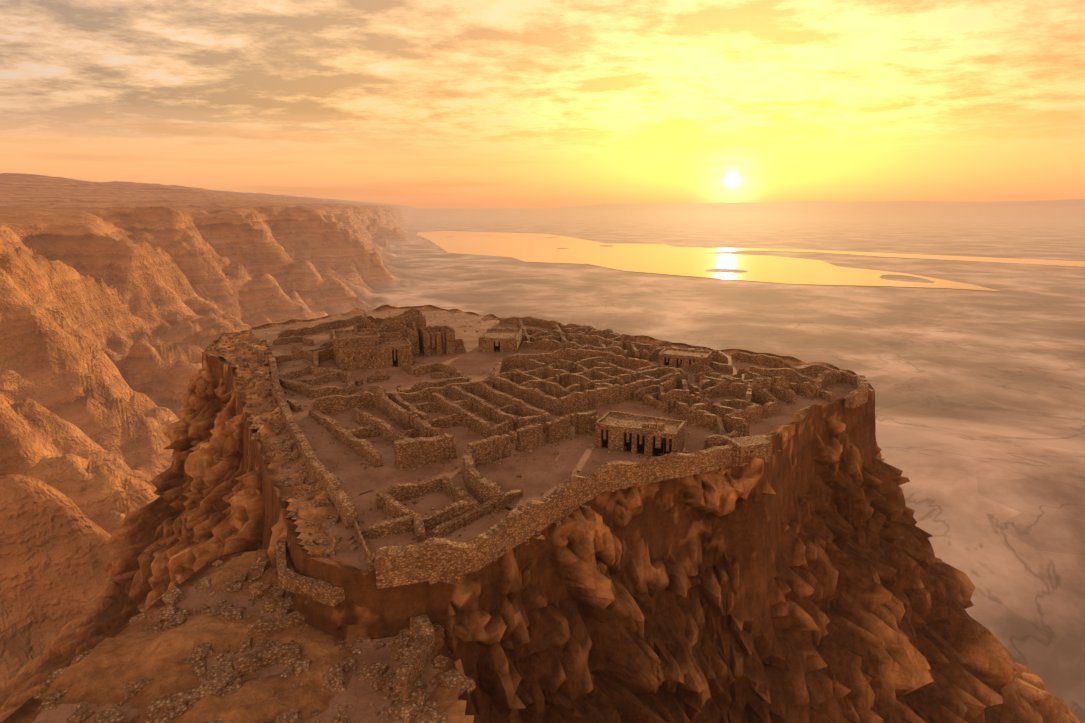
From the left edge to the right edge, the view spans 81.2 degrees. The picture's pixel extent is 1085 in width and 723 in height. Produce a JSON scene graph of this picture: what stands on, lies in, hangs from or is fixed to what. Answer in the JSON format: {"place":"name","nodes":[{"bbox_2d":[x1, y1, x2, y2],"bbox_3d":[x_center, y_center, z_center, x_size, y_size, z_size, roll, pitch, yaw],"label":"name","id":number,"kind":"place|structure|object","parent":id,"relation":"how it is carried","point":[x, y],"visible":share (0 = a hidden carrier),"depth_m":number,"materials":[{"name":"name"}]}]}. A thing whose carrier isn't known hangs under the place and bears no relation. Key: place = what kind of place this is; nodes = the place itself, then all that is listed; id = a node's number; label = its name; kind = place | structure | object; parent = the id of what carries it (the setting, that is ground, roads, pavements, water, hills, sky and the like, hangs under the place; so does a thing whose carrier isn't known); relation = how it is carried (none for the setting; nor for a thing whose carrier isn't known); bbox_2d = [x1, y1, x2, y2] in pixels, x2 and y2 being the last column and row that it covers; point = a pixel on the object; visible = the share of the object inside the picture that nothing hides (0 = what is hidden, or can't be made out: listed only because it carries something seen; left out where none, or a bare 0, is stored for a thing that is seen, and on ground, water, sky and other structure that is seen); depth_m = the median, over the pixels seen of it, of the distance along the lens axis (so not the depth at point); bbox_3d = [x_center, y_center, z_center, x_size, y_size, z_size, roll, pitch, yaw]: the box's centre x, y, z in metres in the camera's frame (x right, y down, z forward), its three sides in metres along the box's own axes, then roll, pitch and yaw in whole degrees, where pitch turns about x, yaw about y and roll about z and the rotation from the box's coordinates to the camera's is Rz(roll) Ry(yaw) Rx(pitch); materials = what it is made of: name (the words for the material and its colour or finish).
{"place":"outdoors","nodes":[
{"label":"outdoors","id":0,"kind":"place"},
{"bbox_2d":[1,548,480,722],"bbox_3d":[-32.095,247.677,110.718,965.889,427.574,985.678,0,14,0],"label":"spur cliffs","id":1,"kind":"structure","parent":0,"point":[28,711],"depth_m":78.92,"materials":[{"name":"brown stone"}]},
{"bbox_2d":[33,577,439,722],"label":"rubble","id":2,"kind":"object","parent":1,"relation":"on","point":[359,696],"depth_m":74.41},
{"bbox_2d":[40,549,473,722],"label":"ground","id":3,"kind":"structure","parent":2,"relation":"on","point":[104,672],"depth_m":74.94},
{"bbox_2d":[33,310,873,722],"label":"fallen stones","id":4,"kind":"object","parent":1,"relation":"on","point":[277,602],"visible":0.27,"depth_m":81.23,"materials":[{"name":"brown stone"}]},
{"bbox_2d":[287,551,294,571],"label":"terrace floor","id":5,"kind":"structure","parent":0,"point":[289,564],"depth_m":88.23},
{"bbox_2d":[0,305,1081,722],"bbox_3d":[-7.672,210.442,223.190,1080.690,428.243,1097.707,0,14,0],"label":"mesa cliffs","id":6,"kind":"structure","parent":0,"point":[806,575],"depth_m":118.86,"materials":[{"name":"brown stone"}]},
{"bbox_2d":[0,173,1084,722],"bbox_3d":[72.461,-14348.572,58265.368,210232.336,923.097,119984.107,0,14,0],"label":"terrain","id":7,"kind":"structure","parent":0,"point":[124,307],"depth_m":1727.81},
{"bbox_2d":[0,0,1084,207],"label":"sky","id":8,"kind":"structure","parent":0,"point":[413,103],"materials":[{"name":"yellow"}]},
{"bbox_2d":[217,308,873,569],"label":"plateau ground","id":9,"kind":"structure","parent":0,"point":[542,473],"depth_m":124.07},
{"bbox_2d":[207,332,340,554],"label":"bedrock rim","id":10,"kind":"object","parent":9,"relation":"on","point":[308,513],"visible":0.6,"depth_m":116.12,"materials":[{"name":"brown stone"}]},
{"bbox_2d":[148,307,868,717],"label":"stone ruins","id":11,"kind":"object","parent":9,"relation":"on","point":[586,371],"depth_m":132.97,"materials":[{"name":"brown stone"}]},
{"bbox_2d":[353,324,752,455],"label":"doorways","id":12,"kind":"object","parent":9,"relation":"on","point":[656,451],"visible":0.17,"depth_m":122.98,"materials":[{"name":"black"}]},
{"bbox_2d":[335,330,771,509],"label":"roofs","id":13,"kind":"structure","parent":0,"point":[670,427],"depth_m":126.78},
{"bbox_2d":[417,231,1084,290],"bbox_3d":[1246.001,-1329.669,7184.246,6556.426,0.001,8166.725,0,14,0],"label":"lake","id":14,"kind":"structure","parent":0,"point":[653,258],"depth_m":5149.53,"materials":[{"name":"yellow liquid"}]}
]}

